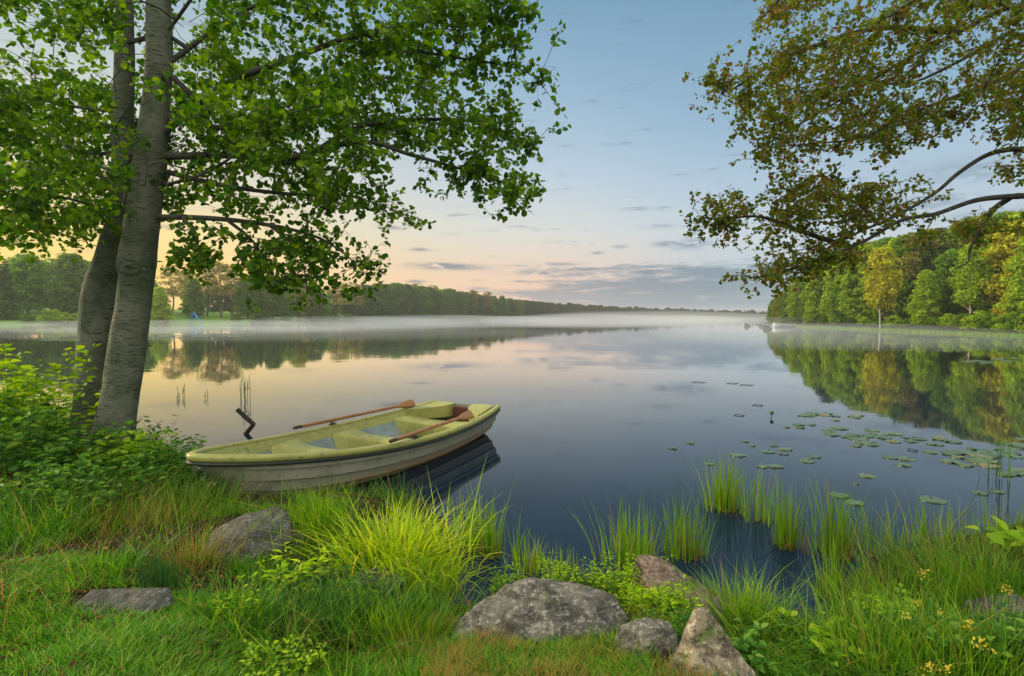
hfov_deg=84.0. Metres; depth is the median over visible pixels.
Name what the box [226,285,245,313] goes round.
broadleaf tree
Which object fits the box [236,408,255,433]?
broken stake
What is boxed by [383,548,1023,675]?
bank grass
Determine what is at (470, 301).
broadleaf tree
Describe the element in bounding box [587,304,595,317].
broadleaf tree
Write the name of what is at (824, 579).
reed clump
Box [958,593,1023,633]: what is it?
rock
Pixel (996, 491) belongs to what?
lily pad
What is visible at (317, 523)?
grass tuft
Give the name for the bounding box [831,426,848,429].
lily pad
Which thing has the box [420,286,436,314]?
broadleaf tree
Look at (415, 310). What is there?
broadleaf tree
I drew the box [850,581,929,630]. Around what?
meadow herb
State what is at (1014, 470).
lily pad
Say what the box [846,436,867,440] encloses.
lily pad
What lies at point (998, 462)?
reed clump
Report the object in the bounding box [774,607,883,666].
meadow herb
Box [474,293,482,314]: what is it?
broadleaf tree
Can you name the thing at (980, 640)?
yellow flower
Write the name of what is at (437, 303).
broadleaf tree
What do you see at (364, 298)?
broadleaf tree
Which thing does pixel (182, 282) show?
broadleaf tree
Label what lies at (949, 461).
lily pad
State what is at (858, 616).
grass tuft
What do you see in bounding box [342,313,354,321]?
park shrub
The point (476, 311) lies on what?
broadleaf tree
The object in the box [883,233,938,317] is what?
broadleaf tree
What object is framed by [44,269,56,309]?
broadleaf tree
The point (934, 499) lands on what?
lily pad
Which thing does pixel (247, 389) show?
thin reed
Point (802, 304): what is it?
broadleaf tree
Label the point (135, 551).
grass tuft
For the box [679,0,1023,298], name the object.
olive leaved tree
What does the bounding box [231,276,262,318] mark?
broadleaf tree
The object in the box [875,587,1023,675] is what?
meadow herb
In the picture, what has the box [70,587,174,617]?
rock
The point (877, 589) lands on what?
grass tuft
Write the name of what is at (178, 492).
grass tuft
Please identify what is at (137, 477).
nettle plant
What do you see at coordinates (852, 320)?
shore bush
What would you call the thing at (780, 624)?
meadow herb
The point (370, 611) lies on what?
grass tuft
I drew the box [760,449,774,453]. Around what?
lily pad
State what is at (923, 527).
reed clump
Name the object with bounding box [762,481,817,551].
reed clump
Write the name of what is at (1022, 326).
shore bush
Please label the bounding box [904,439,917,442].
lily pad
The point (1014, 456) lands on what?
lily pad
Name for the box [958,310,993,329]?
shore bush
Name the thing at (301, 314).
broadleaf tree
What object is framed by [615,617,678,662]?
rock
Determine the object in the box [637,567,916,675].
grass tuft
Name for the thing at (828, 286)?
broadleaf tree
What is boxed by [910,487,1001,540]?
reed clump
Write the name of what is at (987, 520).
reed clump
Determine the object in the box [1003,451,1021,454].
lily pad
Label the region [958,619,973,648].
yellow flower
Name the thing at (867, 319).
shore bush
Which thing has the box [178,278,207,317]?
broadleaf tree
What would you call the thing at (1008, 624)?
meadow herb
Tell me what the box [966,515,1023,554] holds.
leafy shoot
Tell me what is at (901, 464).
lily pad
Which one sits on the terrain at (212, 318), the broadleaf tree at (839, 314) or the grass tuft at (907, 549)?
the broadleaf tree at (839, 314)
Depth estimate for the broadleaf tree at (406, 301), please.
243.38 m
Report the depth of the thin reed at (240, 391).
12.00 m
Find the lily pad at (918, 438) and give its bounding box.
[908,436,926,440]
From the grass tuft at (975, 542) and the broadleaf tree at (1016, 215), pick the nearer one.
the grass tuft at (975, 542)
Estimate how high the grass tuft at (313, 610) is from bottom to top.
0.316 m
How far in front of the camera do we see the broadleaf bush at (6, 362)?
5.51 m
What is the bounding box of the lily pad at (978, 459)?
[967,458,991,463]
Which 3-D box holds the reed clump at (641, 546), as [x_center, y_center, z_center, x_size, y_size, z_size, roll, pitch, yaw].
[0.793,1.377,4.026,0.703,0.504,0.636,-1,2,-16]
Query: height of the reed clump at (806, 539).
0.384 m
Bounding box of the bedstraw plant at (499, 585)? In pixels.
[487,565,526,594]
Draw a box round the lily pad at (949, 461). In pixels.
[940,459,959,463]
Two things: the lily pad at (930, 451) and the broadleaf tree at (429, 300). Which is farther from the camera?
the broadleaf tree at (429, 300)
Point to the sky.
(608, 228)
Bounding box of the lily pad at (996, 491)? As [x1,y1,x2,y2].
[988,488,1004,493]
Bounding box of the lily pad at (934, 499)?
[919,495,946,503]
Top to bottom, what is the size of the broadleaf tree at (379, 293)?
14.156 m
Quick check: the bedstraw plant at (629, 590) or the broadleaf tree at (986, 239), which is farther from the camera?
the broadleaf tree at (986, 239)
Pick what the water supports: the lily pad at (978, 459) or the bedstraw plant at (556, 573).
the lily pad at (978, 459)
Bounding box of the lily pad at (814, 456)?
[808,454,820,457]
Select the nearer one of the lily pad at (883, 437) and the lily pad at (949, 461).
the lily pad at (949, 461)
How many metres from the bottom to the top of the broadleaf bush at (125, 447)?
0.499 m
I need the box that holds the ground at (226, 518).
[0,420,1023,675]
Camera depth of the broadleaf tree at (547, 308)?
395.74 m
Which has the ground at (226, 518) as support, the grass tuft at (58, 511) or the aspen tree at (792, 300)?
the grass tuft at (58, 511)
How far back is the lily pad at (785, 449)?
7.45 m
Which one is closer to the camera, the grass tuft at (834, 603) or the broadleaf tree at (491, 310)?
the grass tuft at (834, 603)
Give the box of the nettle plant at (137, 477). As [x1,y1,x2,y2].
[12,454,167,521]
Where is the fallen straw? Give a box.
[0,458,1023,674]
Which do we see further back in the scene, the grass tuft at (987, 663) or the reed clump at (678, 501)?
the reed clump at (678, 501)
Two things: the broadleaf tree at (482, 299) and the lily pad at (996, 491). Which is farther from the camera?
the broadleaf tree at (482, 299)
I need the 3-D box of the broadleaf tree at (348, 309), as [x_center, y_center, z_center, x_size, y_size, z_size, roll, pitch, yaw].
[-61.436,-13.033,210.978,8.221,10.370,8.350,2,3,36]
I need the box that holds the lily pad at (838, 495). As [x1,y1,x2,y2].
[829,492,849,498]
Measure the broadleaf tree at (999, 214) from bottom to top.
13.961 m
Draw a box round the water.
[0,318,1023,625]
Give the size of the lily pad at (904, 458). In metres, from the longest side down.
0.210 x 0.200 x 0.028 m
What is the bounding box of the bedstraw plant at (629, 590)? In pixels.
[581,551,691,616]
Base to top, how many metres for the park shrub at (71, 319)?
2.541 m
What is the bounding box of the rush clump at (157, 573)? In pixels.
[118,539,206,590]
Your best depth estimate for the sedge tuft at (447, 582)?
3.35 m
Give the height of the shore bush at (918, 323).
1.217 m
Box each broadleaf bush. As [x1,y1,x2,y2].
[0,340,151,464]
[0,345,58,459]
[0,385,73,483]
[0,417,133,483]
[65,428,177,480]
[108,415,181,465]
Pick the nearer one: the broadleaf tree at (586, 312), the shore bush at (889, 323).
the shore bush at (889, 323)
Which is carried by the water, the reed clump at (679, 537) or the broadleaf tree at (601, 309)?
the reed clump at (679, 537)
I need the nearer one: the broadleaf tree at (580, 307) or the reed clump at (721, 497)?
the reed clump at (721, 497)
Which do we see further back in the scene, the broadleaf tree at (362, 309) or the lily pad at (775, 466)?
the broadleaf tree at (362, 309)
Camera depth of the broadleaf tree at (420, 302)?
258.39 m
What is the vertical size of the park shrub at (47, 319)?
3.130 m
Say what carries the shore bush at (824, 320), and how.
on the terrain at (212, 318)
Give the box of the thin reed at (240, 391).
[236,377,244,399]
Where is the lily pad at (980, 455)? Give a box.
[969,453,992,457]
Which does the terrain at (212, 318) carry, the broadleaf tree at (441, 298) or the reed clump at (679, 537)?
the broadleaf tree at (441, 298)
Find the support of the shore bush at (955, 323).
on the terrain at (212, 318)
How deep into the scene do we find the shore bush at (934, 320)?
64.66 m
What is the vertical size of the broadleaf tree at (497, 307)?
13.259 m
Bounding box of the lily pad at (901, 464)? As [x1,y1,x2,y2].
[895,463,911,466]
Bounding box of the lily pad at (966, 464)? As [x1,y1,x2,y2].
[957,462,974,466]
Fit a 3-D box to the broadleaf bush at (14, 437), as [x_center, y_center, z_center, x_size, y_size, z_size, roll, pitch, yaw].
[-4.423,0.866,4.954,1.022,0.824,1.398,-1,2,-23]
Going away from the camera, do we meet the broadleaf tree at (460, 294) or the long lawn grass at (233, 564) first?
the long lawn grass at (233, 564)
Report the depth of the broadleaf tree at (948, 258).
67.16 m
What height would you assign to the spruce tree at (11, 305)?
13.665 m
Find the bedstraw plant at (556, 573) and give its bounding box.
[508,550,582,582]
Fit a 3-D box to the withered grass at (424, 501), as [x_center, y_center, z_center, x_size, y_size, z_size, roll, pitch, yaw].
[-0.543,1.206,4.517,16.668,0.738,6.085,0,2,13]
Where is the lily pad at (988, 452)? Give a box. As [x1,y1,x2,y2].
[977,450,999,454]
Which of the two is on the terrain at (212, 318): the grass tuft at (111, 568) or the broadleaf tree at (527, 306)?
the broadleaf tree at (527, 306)
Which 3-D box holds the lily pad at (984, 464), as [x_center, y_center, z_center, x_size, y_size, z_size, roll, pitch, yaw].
[5.603,1.499,6.659,0.200,0.028,0.214,0,3,-17]
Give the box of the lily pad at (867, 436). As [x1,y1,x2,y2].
[860,434,872,437]
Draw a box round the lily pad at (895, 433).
[884,432,902,435]
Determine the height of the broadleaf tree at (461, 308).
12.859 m
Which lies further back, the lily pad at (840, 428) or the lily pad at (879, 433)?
the lily pad at (840, 428)
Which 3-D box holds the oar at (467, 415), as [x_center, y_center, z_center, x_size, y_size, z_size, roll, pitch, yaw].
[-0.890,1.058,6.753,0.068,0.111,2.020,1,2,21]
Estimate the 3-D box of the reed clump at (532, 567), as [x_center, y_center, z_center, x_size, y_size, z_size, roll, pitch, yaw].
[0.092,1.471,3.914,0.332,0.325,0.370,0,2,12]
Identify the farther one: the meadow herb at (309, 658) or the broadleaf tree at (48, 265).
the broadleaf tree at (48, 265)
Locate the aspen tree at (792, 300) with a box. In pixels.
[782,276,800,319]
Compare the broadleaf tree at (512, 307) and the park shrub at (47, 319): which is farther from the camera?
the broadleaf tree at (512, 307)
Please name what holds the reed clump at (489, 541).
on the water
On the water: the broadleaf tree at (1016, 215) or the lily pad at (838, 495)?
the lily pad at (838, 495)
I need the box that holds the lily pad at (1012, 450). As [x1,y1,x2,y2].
[994,447,1016,451]
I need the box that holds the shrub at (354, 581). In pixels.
[324,558,399,617]
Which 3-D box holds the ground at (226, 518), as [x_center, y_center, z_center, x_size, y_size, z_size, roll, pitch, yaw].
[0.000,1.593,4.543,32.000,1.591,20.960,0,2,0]
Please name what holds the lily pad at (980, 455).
on the water
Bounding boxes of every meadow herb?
[210,570,283,617]
[240,634,327,675]
[676,617,778,675]
[728,600,834,666]
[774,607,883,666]
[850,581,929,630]
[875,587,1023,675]
[926,593,1023,675]
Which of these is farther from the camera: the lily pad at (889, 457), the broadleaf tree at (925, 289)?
the broadleaf tree at (925, 289)
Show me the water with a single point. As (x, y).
(592, 414)
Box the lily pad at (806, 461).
[799,459,813,462]
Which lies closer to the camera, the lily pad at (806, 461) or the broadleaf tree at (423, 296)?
the lily pad at (806, 461)
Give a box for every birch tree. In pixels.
[862,246,904,327]
[947,244,998,313]
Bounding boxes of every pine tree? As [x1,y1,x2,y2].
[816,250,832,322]
[894,229,949,279]
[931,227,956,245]
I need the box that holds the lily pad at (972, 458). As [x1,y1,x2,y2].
[965,457,987,461]
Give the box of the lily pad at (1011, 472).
[1003,471,1022,475]
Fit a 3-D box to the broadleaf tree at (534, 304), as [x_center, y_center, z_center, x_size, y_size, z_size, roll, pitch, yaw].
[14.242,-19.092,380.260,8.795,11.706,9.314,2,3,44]
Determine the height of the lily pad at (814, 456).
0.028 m
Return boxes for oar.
[293,399,415,428]
[389,410,473,442]
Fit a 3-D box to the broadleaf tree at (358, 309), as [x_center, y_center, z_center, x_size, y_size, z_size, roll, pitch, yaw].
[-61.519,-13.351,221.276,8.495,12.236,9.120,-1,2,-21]
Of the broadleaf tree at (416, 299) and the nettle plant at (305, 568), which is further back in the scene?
the broadleaf tree at (416, 299)
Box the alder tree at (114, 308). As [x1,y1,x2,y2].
[0,0,571,462]
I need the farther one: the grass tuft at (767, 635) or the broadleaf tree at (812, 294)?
the broadleaf tree at (812, 294)
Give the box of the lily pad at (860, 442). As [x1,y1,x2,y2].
[855,440,872,443]
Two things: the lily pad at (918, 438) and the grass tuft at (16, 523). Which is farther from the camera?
the lily pad at (918, 438)
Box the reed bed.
[796,325,1023,336]
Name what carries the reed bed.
on the water
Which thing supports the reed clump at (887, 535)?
on the water
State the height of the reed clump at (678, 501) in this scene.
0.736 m
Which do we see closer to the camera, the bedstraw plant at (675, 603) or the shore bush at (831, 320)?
the bedstraw plant at (675, 603)
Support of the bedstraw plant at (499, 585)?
on the ground at (226, 518)
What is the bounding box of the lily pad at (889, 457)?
[882,455,897,458]
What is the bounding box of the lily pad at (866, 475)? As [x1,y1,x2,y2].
[859,473,875,477]
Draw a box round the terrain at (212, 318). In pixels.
[0,308,1023,334]
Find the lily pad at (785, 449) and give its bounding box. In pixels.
[779,447,791,450]
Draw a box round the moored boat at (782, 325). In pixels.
[772,323,795,326]
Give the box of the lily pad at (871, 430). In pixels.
[865,429,878,431]
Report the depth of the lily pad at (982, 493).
5.63 m
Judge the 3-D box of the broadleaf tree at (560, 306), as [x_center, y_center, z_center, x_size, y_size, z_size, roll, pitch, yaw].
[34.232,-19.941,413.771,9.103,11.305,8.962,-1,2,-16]
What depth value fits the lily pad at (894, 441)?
7.93 m
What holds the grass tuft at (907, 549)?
on the ground at (226, 518)
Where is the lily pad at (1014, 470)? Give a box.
[1007,468,1023,471]
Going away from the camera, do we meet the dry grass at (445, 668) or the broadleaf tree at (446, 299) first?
the dry grass at (445, 668)
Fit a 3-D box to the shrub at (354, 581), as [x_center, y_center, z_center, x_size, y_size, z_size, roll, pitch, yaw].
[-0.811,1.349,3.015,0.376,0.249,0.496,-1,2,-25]
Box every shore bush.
[786,316,801,324]
[802,315,815,323]
[817,316,828,323]
[828,313,844,323]
[843,317,857,323]
[856,316,870,325]
[870,313,889,326]
[882,314,903,326]
[897,318,912,326]
[911,316,929,325]
[926,316,942,325]
[936,313,957,326]
[950,313,970,327]
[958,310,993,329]
[971,314,1002,331]
[990,315,1017,330]
[1000,310,1023,332]
[1011,313,1023,332]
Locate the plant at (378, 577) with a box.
[352,566,406,598]
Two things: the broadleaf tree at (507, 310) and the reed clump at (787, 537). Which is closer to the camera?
the reed clump at (787, 537)
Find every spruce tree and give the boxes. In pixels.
[0,259,24,318]
[248,288,272,322]
[498,299,503,315]
[791,287,804,323]
[908,240,942,317]
[933,230,953,308]
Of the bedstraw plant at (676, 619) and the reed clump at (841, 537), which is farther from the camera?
the reed clump at (841, 537)
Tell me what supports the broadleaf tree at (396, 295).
on the terrain at (212, 318)
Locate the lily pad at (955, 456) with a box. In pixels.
[951,455,964,458]
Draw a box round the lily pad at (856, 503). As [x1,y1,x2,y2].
[844,499,863,505]
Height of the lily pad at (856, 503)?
0.028 m
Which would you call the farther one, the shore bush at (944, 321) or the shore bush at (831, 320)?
the shore bush at (831, 320)
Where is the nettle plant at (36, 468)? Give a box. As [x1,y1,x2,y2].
[0,447,109,514]
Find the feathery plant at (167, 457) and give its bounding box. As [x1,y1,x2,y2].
[126,429,206,483]
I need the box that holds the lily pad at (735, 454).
[730,452,746,456]
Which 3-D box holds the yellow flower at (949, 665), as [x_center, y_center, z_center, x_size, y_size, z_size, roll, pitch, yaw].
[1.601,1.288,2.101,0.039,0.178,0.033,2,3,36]
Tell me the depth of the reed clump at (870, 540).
4.18 m
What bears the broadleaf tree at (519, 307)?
on the terrain at (212, 318)
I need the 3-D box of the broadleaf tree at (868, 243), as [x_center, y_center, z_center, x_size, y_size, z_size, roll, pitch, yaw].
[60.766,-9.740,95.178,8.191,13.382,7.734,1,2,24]
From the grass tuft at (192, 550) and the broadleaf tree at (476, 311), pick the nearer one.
the grass tuft at (192, 550)
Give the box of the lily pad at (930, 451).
[923,450,937,453]
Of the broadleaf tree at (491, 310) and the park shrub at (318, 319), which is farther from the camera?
the broadleaf tree at (491, 310)
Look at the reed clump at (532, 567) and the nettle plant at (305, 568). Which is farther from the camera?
the reed clump at (532, 567)
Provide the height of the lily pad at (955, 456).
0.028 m
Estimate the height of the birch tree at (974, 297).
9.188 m
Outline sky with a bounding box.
[0,0,1023,312]
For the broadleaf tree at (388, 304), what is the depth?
233.76 m
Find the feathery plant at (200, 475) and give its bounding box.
[146,459,222,499]
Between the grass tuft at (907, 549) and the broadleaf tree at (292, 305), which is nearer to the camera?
the grass tuft at (907, 549)
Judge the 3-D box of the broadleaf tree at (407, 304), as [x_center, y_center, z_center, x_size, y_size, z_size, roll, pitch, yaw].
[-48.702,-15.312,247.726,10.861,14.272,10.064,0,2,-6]
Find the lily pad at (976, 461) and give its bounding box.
[967,459,988,463]
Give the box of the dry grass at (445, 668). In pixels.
[253,601,735,675]
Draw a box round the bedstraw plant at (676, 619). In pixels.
[632,589,693,643]
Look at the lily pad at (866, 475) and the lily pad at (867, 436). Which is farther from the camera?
the lily pad at (867, 436)
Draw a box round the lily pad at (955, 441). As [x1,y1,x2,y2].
[944,439,962,443]
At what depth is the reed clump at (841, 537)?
4.15 m
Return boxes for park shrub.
[17,313,37,321]
[37,309,59,322]
[54,312,76,323]
[67,313,77,322]
[230,312,243,320]
[280,312,293,320]
[310,315,322,321]
[326,313,340,321]
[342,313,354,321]
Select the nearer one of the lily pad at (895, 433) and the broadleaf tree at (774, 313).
the lily pad at (895, 433)
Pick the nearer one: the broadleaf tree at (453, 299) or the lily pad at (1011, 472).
the lily pad at (1011, 472)
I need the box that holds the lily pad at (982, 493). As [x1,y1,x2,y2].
[971,491,987,495]
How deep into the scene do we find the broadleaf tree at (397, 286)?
241.64 m
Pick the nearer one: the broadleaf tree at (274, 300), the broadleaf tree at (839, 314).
the broadleaf tree at (839, 314)
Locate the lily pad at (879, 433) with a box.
[871,432,887,435]
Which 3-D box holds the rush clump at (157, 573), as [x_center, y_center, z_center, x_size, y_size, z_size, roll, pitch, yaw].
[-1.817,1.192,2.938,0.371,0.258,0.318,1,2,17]
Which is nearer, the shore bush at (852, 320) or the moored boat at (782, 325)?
the shore bush at (852, 320)
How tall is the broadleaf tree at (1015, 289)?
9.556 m
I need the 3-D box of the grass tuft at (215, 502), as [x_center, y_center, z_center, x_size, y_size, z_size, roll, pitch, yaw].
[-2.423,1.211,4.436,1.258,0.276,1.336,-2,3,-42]
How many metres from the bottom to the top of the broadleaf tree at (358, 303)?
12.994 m
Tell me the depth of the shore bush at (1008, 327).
52.77 m
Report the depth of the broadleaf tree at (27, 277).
137.91 m
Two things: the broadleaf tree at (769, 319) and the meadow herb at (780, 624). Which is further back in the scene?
the broadleaf tree at (769, 319)
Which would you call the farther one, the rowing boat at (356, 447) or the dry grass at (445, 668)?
the rowing boat at (356, 447)
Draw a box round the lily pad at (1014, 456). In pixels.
[1002,454,1022,458]
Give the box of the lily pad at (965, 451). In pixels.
[957,450,978,453]
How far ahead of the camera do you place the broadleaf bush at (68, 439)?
4.93 m
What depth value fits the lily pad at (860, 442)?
7.86 m
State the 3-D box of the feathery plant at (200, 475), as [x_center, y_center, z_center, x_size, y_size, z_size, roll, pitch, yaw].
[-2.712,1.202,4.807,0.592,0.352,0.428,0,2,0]
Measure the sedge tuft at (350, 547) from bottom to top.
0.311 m
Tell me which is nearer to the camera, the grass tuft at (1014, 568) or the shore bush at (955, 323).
the grass tuft at (1014, 568)
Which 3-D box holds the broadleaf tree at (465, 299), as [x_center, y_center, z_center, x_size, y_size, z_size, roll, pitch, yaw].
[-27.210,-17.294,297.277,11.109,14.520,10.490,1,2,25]
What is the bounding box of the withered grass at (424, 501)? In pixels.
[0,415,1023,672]
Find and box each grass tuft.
[0,455,196,544]
[0,474,179,569]
[2,528,167,591]
[3,473,265,550]
[74,459,279,532]
[94,553,335,643]
[102,514,275,582]
[103,550,426,674]
[115,538,160,559]
[129,471,296,516]
[143,531,541,675]
[154,525,477,669]
[224,472,398,555]
[321,576,486,671]
[634,553,836,641]
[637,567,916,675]
[675,565,1023,675]
[741,567,1023,675]
[751,558,1020,654]
[779,540,1001,623]
[806,554,1023,675]
[824,508,1023,610]
[824,524,1023,615]
[827,517,993,576]
[853,508,1023,630]
[875,513,1023,567]
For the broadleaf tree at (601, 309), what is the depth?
463.46 m
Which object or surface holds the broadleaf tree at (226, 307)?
on the terrain at (212, 318)
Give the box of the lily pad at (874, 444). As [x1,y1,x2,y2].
[863,443,878,445]
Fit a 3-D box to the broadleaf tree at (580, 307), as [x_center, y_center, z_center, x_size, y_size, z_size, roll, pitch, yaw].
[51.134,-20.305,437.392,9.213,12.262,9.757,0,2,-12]
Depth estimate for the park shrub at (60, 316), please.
125.16 m
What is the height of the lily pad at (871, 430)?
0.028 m
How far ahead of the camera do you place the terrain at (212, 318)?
158.34 m
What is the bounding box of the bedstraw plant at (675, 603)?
[628,574,704,622]
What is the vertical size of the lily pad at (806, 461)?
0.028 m
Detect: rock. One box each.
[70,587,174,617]
[201,506,293,563]
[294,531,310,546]
[451,577,629,647]
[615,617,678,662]
[631,554,735,624]
[664,607,755,675]
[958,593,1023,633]
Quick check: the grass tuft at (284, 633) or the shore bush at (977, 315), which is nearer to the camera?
the grass tuft at (284, 633)
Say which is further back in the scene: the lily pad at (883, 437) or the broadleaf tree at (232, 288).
the broadleaf tree at (232, 288)
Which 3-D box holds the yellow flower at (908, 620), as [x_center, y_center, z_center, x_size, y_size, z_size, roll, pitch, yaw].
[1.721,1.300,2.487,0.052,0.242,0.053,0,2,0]
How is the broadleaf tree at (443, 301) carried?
on the terrain at (212, 318)
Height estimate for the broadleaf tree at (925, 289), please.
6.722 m
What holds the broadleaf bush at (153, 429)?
on the ground at (226, 518)
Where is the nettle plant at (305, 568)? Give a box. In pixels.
[254,534,349,597]
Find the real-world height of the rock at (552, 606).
0.488 m
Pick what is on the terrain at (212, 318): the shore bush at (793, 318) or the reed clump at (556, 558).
the shore bush at (793, 318)
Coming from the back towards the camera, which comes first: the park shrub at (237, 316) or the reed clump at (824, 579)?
the park shrub at (237, 316)
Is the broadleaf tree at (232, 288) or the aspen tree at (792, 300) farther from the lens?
the broadleaf tree at (232, 288)
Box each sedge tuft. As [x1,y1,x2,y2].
[226,457,510,600]
[294,512,414,577]
[374,530,525,613]
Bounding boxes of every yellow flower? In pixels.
[899,605,911,647]
[915,568,930,616]
[921,661,935,675]
[944,663,951,675]
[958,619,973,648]
[970,636,996,674]
[999,580,1012,629]
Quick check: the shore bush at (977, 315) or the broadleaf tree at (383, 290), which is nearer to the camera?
the shore bush at (977, 315)
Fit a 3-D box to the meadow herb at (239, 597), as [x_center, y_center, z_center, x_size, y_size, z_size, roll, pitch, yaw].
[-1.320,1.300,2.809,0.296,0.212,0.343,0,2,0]
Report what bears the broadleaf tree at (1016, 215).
on the terrain at (212, 318)
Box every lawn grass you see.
[0,490,359,587]
[0,547,822,675]
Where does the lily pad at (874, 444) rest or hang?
on the water
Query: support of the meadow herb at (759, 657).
on the ground at (226, 518)
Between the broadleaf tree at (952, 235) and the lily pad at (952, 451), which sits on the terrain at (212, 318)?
the broadleaf tree at (952, 235)
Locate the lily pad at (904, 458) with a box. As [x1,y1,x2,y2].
[896,456,915,460]
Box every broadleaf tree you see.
[5,253,52,312]
[32,265,53,307]
[34,256,56,309]
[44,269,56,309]
[45,252,88,314]
[150,286,173,323]
[155,266,185,313]
[172,271,193,297]
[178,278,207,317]
[193,268,219,315]
[203,261,236,317]
[204,283,223,312]
[218,264,238,315]
[219,284,236,313]
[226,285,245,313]
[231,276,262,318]
[260,275,289,319]
[279,285,298,316]
[283,277,314,320]
[302,283,328,320]
[321,293,333,321]
[325,283,345,318]
[326,289,342,315]
[338,282,352,316]
[338,294,357,314]
[350,284,363,318]
[352,293,365,315]
[353,295,368,315]
[357,287,369,314]
[362,284,377,315]
[366,285,379,314]
[372,285,387,315]
[376,289,388,315]
[379,284,395,315]
[385,284,399,315]
[387,287,400,314]
[389,282,406,314]
[397,284,411,314]
[400,287,411,314]
[403,284,419,314]
[410,288,421,314]
[411,283,425,298]
[417,289,425,314]
[418,287,431,314]
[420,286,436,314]
[428,287,441,314]
[434,292,439,314]
[435,291,445,314]
[438,291,448,314]
[441,289,455,314]
[442,291,453,314]
[442,292,447,314]
[446,288,455,314]
[452,289,460,313]
[455,291,466,314]
[455,295,462,314]
[458,291,470,314]
[464,292,474,314]
[468,289,479,315]
[470,297,480,315]
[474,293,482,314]
[478,295,487,315]
[482,291,494,315]
[487,296,497,315]
[493,296,501,315]
[499,295,506,315]
[502,302,510,315]
[507,299,516,316]
[515,302,523,316]
[523,300,531,316]
[530,301,538,316]
[537,302,544,315]
[543,303,550,316]
[555,303,563,316]
[565,302,575,317]
[577,304,582,318]
[583,306,589,318]
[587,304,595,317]
[593,305,600,317]
[598,305,605,318]
[609,307,613,317]
[633,306,640,316]
[766,299,777,323]
[769,292,784,321]
[776,285,797,323]
[794,267,825,321]
[798,263,828,318]
[820,256,858,318]
[826,261,865,323]
[833,243,882,319]
[860,240,883,313]
[873,236,894,313]
[881,238,915,314]
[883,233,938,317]
[903,269,942,325]
[930,248,973,318]
[937,224,958,263]
[946,216,979,249]
[958,213,993,307]
[965,229,997,313]
[970,210,1014,242]
[976,219,1023,315]
[985,258,1005,321]
[992,236,1023,320]
[998,211,1022,223]
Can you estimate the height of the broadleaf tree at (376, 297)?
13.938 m
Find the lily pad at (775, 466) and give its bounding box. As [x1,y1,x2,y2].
[766,464,783,467]
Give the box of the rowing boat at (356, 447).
[186,400,500,494]
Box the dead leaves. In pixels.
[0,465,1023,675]
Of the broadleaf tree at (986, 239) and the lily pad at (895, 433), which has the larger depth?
the broadleaf tree at (986, 239)
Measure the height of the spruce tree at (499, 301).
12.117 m
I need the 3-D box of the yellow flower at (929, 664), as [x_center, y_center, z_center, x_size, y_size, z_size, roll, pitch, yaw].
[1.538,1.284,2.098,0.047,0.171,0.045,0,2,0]
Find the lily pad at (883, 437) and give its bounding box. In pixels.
[871,435,891,439]
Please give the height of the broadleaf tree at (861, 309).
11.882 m
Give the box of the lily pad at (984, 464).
[978,463,1001,468]
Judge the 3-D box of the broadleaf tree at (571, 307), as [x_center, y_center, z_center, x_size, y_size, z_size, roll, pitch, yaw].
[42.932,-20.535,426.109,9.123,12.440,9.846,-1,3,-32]
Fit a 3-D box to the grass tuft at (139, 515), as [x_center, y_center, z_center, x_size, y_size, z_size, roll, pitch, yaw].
[-2.575,1.141,3.533,1.642,0.344,1.798,0,2,0]
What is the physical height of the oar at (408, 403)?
0.106 m
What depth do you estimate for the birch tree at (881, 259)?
72.95 m
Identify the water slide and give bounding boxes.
[188,312,202,323]
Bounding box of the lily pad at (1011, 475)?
[995,471,1016,476]
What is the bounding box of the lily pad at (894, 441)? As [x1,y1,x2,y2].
[886,439,900,442]
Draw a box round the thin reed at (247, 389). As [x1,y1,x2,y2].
[242,376,250,400]
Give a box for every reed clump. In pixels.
[440,472,517,559]
[472,502,509,560]
[495,509,530,562]
[502,530,547,576]
[529,533,584,576]
[569,493,672,571]
[653,488,728,564]
[665,457,688,532]
[687,452,759,516]
[735,464,797,527]
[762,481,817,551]
[795,470,881,562]
[799,523,808,554]
[800,529,869,603]
[839,493,903,558]
[872,493,927,550]
[889,484,980,543]
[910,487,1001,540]
[950,491,1023,532]
[957,417,1014,481]
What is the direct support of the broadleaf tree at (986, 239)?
on the terrain at (212, 318)
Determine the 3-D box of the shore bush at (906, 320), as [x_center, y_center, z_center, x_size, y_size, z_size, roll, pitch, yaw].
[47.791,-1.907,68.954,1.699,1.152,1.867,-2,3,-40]
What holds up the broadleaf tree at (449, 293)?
on the terrain at (212, 318)
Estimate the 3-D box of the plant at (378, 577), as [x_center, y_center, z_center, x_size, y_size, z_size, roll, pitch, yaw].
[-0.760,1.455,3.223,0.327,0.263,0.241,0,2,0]
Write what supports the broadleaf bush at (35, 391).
on the ground at (226, 518)
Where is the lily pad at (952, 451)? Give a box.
[941,449,964,454]
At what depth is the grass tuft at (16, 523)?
3.65 m
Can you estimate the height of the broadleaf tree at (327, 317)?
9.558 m
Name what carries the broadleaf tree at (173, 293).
on the terrain at (212, 318)
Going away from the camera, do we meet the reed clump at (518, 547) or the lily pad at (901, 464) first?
the reed clump at (518, 547)
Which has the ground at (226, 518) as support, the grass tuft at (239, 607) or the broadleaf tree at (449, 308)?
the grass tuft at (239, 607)

